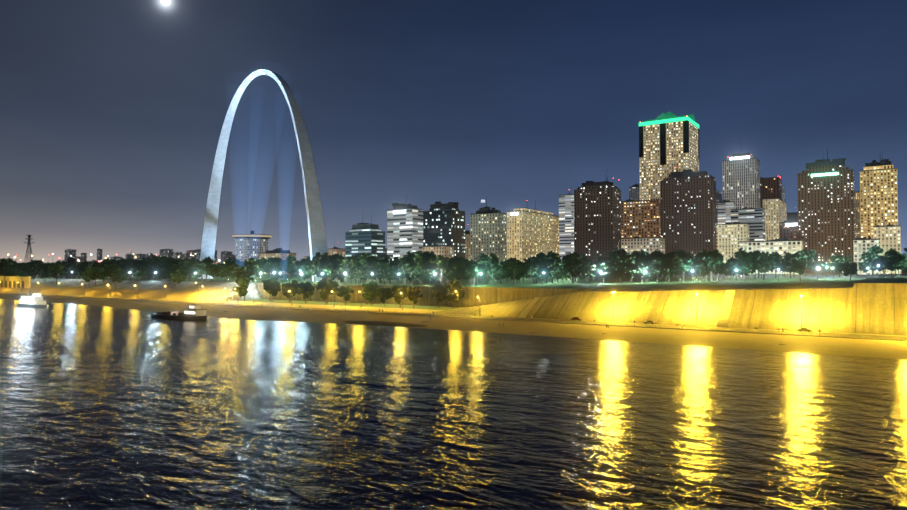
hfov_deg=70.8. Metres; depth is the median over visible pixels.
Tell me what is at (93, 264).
tree
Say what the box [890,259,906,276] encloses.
tree
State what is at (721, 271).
tree
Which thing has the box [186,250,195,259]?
building
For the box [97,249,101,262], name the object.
building
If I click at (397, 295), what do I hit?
tree
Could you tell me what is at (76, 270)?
tree
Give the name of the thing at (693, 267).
tree
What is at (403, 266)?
tree
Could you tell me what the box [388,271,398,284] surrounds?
tree
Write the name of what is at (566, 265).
tree
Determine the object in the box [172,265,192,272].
tree
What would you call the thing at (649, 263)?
tree
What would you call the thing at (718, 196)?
building
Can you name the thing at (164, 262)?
tree
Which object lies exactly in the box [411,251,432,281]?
tree
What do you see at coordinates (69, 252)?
building
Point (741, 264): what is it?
tree
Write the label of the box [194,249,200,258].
building
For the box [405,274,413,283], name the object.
tree
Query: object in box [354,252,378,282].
tree
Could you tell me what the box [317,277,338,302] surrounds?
tree
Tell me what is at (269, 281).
tree
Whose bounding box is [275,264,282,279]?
tree
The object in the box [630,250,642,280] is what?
tree
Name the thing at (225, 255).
building
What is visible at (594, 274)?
tree
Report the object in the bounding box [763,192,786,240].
beige building
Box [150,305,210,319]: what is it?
work barge
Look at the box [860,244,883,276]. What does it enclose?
tree
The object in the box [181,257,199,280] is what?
tree
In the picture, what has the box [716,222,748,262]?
beige building
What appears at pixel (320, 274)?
tree
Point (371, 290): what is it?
tree
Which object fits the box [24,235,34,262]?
pylon
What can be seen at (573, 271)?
tree
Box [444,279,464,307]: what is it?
tree
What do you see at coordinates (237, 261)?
tree
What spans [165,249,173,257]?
building
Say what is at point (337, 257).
tree
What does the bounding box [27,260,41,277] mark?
tree
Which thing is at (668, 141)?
skyscraper
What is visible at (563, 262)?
tree
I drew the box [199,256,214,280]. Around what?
tree
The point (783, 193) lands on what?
building
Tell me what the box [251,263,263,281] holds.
tree
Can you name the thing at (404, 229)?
white building bands
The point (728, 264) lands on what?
tree
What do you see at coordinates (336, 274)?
tree
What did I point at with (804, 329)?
car
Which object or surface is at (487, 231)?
grey building flag
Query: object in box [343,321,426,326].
sand bar
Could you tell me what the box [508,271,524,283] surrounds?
tree
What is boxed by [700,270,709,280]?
tree
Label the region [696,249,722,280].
tree
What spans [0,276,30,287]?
building
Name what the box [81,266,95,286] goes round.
tree
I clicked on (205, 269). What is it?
tree
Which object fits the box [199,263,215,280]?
tree
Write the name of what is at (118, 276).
tree
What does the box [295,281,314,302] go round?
tree
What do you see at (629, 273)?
tree
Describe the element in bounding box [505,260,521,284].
tree
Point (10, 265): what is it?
tree
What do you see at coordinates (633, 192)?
building
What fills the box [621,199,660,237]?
brown office building
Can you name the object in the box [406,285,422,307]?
tree
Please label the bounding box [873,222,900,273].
building
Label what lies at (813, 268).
tree
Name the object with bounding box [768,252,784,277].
tree
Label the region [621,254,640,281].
tree
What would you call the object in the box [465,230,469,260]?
building
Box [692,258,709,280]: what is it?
tree
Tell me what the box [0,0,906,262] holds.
sky
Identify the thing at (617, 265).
tree
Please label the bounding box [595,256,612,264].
tree
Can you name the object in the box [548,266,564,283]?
tree
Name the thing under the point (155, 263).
tree
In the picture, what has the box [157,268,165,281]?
tree
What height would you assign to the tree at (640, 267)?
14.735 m
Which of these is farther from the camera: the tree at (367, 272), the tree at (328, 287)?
the tree at (367, 272)
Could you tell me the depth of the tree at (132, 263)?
617.43 m
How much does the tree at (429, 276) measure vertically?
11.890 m
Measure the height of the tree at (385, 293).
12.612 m
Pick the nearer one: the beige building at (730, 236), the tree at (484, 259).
the tree at (484, 259)
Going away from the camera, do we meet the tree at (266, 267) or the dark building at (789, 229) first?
the tree at (266, 267)
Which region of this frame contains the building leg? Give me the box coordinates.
[328,245,344,256]
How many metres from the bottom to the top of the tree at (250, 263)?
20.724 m
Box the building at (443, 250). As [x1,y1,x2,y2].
[423,241,453,258]
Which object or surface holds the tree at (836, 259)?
on the terrain
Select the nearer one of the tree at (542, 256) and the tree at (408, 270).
the tree at (408, 270)
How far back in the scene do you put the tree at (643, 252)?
547.88 m
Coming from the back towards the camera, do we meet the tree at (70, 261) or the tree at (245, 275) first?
the tree at (70, 261)
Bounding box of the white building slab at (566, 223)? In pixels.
[559,189,573,258]
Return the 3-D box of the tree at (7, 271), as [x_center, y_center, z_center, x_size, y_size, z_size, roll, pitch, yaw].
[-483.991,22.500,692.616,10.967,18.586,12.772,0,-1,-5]
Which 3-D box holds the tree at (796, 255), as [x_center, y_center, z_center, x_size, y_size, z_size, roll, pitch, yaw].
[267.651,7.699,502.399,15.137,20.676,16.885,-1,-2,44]
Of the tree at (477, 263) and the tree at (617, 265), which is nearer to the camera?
the tree at (477, 263)
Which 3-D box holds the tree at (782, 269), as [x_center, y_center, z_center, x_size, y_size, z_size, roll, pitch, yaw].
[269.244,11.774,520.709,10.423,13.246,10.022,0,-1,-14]
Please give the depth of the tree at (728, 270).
431.49 m
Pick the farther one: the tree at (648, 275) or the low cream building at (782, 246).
the low cream building at (782, 246)
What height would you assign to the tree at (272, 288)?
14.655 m
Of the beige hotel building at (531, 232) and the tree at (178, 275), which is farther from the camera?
the beige hotel building at (531, 232)
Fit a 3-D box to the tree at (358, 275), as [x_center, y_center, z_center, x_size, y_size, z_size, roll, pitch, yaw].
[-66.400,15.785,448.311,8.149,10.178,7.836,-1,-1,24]
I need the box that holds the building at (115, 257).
[110,256,121,260]
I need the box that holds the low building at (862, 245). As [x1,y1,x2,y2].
[853,237,879,274]
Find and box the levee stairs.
[518,287,735,326]
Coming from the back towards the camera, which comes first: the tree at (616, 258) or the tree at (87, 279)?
the tree at (87, 279)
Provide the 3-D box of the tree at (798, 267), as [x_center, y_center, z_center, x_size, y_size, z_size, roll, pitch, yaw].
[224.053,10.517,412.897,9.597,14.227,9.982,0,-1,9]
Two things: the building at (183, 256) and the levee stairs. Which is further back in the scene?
the building at (183, 256)
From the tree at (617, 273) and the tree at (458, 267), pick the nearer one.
the tree at (458, 267)
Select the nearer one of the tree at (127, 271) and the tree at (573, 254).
the tree at (573, 254)
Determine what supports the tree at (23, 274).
on the terrain
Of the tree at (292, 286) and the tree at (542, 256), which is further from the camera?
the tree at (542, 256)
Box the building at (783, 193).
[782,186,784,201]
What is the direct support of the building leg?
on the terrain
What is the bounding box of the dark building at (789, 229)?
[779,220,797,239]
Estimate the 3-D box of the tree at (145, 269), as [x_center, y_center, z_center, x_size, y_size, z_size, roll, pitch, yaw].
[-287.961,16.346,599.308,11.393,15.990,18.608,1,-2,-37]
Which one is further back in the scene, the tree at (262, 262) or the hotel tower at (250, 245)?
the hotel tower at (250, 245)
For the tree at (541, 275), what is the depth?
410.68 m
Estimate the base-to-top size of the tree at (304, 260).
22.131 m
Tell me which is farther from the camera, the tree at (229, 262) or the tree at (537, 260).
the tree at (229, 262)
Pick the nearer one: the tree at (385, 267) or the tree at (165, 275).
the tree at (385, 267)
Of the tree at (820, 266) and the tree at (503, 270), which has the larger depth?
the tree at (820, 266)
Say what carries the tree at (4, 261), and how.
on the terrain
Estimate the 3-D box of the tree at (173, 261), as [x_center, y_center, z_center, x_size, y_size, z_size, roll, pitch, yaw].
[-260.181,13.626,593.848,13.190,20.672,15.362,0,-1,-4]
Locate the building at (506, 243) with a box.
[506,228,506,259]
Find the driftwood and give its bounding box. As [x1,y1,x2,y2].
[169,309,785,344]
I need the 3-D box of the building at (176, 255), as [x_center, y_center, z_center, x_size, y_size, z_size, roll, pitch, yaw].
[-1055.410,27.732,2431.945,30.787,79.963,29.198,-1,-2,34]
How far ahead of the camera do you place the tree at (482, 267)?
415.39 m
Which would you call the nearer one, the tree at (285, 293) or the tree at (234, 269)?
the tree at (285, 293)
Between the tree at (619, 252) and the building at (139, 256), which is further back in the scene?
the building at (139, 256)
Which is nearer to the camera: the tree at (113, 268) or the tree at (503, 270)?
the tree at (503, 270)
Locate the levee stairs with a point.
(725, 311)
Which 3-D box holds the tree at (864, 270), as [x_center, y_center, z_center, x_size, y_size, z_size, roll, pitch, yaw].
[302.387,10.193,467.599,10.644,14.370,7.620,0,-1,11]
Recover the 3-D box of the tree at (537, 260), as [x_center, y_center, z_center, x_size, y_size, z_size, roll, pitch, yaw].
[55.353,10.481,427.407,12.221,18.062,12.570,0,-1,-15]
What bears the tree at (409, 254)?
on the terrain
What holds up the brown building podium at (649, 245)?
on the terrain
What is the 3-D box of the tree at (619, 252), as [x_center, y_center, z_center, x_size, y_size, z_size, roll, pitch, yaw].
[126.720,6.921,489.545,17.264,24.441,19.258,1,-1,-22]
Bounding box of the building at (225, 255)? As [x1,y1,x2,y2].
[221,251,232,263]
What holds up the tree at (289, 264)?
on the terrain
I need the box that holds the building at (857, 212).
[854,191,860,238]
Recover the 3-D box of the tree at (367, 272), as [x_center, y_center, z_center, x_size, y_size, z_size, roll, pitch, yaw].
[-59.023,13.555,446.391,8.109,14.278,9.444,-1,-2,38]
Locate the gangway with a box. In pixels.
[210,291,237,302]
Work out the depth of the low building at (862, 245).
613.00 m
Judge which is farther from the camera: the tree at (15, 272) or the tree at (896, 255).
the tree at (15, 272)
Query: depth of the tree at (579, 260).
423.54 m
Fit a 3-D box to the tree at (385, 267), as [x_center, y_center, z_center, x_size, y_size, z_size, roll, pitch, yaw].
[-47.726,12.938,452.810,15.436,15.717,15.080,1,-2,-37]
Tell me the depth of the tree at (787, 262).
469.83 m
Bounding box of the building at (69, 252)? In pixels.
[64,249,75,261]
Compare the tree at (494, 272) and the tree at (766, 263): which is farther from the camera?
the tree at (766, 263)
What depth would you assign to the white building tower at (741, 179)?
856.38 m
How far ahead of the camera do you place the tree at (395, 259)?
470.28 m
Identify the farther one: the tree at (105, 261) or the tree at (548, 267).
the tree at (105, 261)
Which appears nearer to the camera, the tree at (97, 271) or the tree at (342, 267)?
the tree at (342, 267)
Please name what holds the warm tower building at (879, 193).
on the terrain
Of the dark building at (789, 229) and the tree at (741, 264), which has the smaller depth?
the tree at (741, 264)
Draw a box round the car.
[798,327,810,331]
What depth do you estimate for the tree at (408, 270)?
423.70 m
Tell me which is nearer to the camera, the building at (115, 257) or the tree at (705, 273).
the tree at (705, 273)
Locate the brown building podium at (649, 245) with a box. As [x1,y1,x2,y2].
[621,236,664,254]
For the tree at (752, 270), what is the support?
on the terrain
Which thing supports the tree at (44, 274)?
on the terrain
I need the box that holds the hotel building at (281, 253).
[259,248,295,273]
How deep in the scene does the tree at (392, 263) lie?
456.48 m
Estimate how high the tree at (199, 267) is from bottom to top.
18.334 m
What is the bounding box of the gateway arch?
[199,69,327,281]
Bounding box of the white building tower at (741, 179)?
[722,153,760,208]
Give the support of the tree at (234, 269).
on the terrain
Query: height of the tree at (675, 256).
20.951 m
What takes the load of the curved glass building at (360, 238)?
on the terrain
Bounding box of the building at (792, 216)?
[787,211,797,221]
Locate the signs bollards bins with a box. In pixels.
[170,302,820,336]
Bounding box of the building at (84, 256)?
[81,253,86,261]
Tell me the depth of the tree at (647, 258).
443.83 m
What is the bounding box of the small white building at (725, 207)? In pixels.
[718,200,734,223]
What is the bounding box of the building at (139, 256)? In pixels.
[136,253,145,259]
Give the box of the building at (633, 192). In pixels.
[629,184,638,199]
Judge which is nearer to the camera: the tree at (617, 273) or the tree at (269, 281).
the tree at (617, 273)
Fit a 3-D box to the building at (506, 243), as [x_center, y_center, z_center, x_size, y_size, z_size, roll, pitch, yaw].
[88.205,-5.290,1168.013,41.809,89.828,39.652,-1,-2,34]
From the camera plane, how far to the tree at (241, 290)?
462.59 m
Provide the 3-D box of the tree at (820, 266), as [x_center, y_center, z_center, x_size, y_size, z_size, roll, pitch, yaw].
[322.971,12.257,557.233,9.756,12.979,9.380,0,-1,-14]
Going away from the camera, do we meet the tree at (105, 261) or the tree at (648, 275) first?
the tree at (648, 275)
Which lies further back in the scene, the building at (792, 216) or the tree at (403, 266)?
the building at (792, 216)
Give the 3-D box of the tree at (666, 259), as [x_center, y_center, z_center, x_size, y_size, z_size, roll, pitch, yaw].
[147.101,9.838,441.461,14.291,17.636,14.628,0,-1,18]
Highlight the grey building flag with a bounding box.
[470,197,505,261]
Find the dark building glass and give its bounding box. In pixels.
[423,201,464,258]
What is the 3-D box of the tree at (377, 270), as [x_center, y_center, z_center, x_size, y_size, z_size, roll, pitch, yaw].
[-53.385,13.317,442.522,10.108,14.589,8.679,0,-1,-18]
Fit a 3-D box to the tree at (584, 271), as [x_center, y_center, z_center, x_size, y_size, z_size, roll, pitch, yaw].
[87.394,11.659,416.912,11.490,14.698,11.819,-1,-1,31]
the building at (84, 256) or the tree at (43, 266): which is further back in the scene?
the building at (84, 256)
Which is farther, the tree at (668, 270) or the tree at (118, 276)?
the tree at (118, 276)
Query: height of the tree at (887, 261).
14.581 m
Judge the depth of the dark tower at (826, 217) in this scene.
678.82 m
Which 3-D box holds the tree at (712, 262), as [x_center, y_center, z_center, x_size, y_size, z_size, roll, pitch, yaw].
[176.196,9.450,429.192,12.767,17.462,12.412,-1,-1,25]
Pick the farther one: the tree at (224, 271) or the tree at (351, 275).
the tree at (224, 271)
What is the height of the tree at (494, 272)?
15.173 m
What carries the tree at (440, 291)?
on the terrain
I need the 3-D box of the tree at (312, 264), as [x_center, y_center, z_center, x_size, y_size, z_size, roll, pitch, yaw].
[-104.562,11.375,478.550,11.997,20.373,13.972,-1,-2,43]
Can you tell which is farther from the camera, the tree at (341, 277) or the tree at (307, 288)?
the tree at (341, 277)
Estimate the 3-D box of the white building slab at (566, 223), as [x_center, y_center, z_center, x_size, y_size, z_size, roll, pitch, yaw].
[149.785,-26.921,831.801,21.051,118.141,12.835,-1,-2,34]
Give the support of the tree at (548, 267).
on the terrain
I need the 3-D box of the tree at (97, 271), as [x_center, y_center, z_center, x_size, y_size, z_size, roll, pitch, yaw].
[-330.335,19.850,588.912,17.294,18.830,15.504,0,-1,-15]
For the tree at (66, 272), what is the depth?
677.27 m
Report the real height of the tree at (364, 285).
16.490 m
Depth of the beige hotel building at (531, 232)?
696.75 m
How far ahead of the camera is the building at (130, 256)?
2004.85 m
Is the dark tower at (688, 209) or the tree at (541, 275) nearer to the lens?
the tree at (541, 275)
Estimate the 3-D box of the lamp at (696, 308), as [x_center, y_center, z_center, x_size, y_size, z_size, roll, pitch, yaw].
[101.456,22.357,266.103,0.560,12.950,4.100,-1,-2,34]
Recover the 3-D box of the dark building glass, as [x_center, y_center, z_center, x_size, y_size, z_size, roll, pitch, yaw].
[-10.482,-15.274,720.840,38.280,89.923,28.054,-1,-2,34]
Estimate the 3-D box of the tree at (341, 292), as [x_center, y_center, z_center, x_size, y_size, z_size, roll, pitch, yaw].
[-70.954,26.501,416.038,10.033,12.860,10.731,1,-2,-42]
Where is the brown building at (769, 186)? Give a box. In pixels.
[760,177,781,207]
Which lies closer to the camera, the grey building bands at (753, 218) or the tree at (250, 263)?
the tree at (250, 263)
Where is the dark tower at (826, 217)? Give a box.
[797,149,854,273]
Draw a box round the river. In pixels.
[0,299,906,509]
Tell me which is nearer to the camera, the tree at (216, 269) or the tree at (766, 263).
the tree at (766, 263)
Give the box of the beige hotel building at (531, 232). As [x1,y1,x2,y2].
[507,201,558,262]
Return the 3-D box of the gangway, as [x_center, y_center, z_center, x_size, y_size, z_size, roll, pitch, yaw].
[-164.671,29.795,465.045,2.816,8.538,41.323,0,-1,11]
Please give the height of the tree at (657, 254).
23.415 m
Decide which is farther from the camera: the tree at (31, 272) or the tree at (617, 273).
the tree at (31, 272)
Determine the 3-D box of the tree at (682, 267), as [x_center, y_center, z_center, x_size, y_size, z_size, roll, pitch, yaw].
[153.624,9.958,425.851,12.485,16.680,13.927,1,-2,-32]
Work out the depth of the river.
108.23 m
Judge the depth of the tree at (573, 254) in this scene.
541.26 m
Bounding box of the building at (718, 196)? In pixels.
[716,190,721,223]
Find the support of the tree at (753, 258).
on the terrain
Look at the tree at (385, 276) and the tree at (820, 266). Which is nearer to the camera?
the tree at (385, 276)
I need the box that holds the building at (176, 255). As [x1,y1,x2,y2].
[173,252,182,259]
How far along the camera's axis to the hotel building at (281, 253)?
869.15 m
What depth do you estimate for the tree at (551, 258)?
425.31 m
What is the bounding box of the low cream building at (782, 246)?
[739,231,802,273]
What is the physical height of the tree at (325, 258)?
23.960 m
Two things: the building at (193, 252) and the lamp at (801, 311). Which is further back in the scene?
the building at (193, 252)
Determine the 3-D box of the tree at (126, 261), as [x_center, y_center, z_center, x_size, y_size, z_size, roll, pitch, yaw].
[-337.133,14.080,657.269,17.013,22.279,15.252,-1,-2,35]
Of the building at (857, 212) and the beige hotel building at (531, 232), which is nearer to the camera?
the beige hotel building at (531, 232)
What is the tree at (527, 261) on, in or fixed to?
on the terrain
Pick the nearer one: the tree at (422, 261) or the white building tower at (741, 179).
the tree at (422, 261)
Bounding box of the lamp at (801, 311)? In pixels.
[800,295,801,327]
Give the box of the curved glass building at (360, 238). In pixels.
[345,223,384,259]
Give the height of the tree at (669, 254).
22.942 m
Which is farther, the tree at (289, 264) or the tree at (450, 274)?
the tree at (289, 264)
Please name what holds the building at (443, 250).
on the terrain
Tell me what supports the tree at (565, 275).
on the terrain
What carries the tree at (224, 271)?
on the terrain
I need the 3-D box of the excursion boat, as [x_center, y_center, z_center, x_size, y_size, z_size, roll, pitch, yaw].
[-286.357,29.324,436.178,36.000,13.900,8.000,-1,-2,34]
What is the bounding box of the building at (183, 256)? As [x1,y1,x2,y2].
[181,254,192,261]
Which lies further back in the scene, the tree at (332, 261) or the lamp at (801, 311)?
the tree at (332, 261)
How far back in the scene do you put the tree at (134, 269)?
604.41 m
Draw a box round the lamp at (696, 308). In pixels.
[695,293,697,323]
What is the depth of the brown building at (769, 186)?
913.86 m
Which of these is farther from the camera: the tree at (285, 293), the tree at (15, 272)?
the tree at (15, 272)
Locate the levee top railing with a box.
[452,285,840,308]
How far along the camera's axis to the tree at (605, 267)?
413.72 m
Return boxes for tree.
[0,258,15,268]
[1,262,18,270]
[2,268,14,275]
[12,269,19,274]
[18,271,28,276]
[26,263,38,279]
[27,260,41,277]
[38,263,47,270]
[38,271,47,281]
[47,262,65,284]
[64,257,76,278]
[64,266,75,278]
[72,266,83,278]
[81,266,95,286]
[85,266,105,285]
[86,262,98,267]
[97,258,112,281]
[103,264,123,282]
[109,268,126,286]
[118,258,131,277]
[125,265,130,279]
[128,260,142,279]
[130,264,144,279]
[139,264,152,279]
[147,255,161,273]
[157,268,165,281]
[160,257,168,279]
[160,271,170,281]
[167,259,180,268]
[170,268,186,287]
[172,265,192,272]
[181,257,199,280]
[194,261,206,280]
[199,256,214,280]
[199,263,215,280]
[202,264,214,280]
[208,265,220,280]
[220,264,230,281]
[224,258,236,266]
[227,264,243,276]
[233,259,240,266]
[233,277,248,300]
[236,270,253,284]
[243,258,259,281]
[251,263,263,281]
[258,257,266,276]
[262,276,280,300]
[263,264,271,276]
[263,282,280,301]
[267,257,283,275]
[269,262,282,272]
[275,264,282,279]
[281,255,297,277]
[282,280,299,302]
[282,288,290,301]
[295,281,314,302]
[300,257,310,264]
[302,264,309,281]
[307,257,321,282]
[313,252,332,278]
[315,280,339,304]
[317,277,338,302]
[318,271,327,277]
[321,265,335,278]
[330,254,346,281]
[331,253,345,265]
[331,257,356,283]
[331,265,340,283]
[335,286,353,304]
[337,272,344,283]
[345,256,355,282]
[347,266,358,283]
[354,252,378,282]
[354,270,363,283]
[362,265,373,279]
[362,281,375,304]
[364,284,379,305]
[370,264,382,283]
[377,262,397,282]
[378,287,391,306]
[380,271,389,284]
[383,256,398,282]
[388,262,398,282]
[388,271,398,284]
[391,285,407,307]
[398,259,411,284]
[403,251,414,262]
[405,263,420,284]
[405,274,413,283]
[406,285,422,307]
[410,253,431,284]
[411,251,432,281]
[419,269,443,284]
[428,255,454,284]
[429,284,447,307]
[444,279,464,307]
[445,271,455,280]
[452,262,471,280]
[462,264,479,285]
[466,261,481,284]
[472,262,484,284]
[474,253,498,283]
[485,262,508,284]
[495,263,507,283]
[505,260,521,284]
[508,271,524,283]
[522,258,529,278]
[522,263,539,283]
[525,257,543,282]
[528,254,546,279]
[536,268,548,283]
[537,264,551,283]
[545,250,559,282]
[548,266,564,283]
[556,256,567,281]
[560,267,568,279]
[563,261,580,282]
[566,252,587,277]
[567,255,591,282]
[567,266,579,283]
[580,262,594,282]
[590,270,597,282]
[594,259,616,282]
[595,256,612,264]
[607,248,628,278]
[610,260,626,281]
[611,268,622,282]
[612,254,631,281]
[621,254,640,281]
[624,270,635,282]
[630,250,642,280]
[632,250,649,256]
[635,261,648,282]
[640,255,656,263]
[642,261,653,281]
[643,268,650,279]
[649,258,664,281]
[650,249,665,277]
[659,257,671,280]
[664,249,685,276]
[665,252,692,281]
[665,267,673,281]
[672,258,693,281]
[684,261,699,280]
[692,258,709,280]
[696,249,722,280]
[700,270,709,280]
[706,256,725,280]
[714,264,725,280]
[724,266,734,280]
[726,259,742,275]
[730,249,753,280]
[745,250,768,277]
[748,264,755,278]
[749,254,759,278]
[752,251,775,279]
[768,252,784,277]
[777,266,786,276]
[779,257,799,277]
[782,252,803,276]
[791,260,807,280]
[798,249,817,275]
[807,260,819,272]
[818,262,828,272]
[822,254,851,276]
[833,262,865,280]
[858,259,871,277]
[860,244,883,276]
[871,256,896,277]
[884,248,905,276]
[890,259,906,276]
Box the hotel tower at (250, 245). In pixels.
[232,231,271,261]
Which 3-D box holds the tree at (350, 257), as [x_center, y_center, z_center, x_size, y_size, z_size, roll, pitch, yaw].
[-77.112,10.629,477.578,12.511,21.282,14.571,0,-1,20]
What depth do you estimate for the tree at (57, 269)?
630.05 m
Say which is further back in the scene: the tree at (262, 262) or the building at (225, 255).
the building at (225, 255)
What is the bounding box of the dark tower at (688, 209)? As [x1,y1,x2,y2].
[660,163,716,273]
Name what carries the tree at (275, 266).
on the terrain
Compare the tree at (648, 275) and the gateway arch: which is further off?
the gateway arch
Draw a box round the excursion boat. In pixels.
[17,291,48,307]
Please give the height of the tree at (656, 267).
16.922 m
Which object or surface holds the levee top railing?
on the terrain
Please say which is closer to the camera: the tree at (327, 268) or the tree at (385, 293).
the tree at (385, 293)
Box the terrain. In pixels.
[0,270,906,359]
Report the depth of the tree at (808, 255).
536.76 m
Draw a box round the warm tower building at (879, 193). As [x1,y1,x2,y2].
[860,155,897,238]
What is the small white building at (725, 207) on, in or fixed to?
on the terrain
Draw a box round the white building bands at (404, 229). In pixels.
[387,203,422,259]
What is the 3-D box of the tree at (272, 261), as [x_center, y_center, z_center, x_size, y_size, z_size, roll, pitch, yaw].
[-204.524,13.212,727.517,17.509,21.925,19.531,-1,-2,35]
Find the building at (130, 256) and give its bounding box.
[126,254,132,258]
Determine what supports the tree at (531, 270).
on the terrain
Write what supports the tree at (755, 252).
on the terrain
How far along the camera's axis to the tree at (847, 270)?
397.19 m
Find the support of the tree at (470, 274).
on the terrain
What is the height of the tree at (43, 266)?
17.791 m
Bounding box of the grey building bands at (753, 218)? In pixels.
[731,202,764,240]
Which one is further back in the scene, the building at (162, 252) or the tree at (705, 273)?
the building at (162, 252)
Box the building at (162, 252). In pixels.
[160,249,164,256]
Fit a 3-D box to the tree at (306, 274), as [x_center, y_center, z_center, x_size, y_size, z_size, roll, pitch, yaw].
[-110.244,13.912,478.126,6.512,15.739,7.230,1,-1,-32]
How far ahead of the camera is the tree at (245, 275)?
481.70 m
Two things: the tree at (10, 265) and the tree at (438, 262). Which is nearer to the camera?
the tree at (438, 262)
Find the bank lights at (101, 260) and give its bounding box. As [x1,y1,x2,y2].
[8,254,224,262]

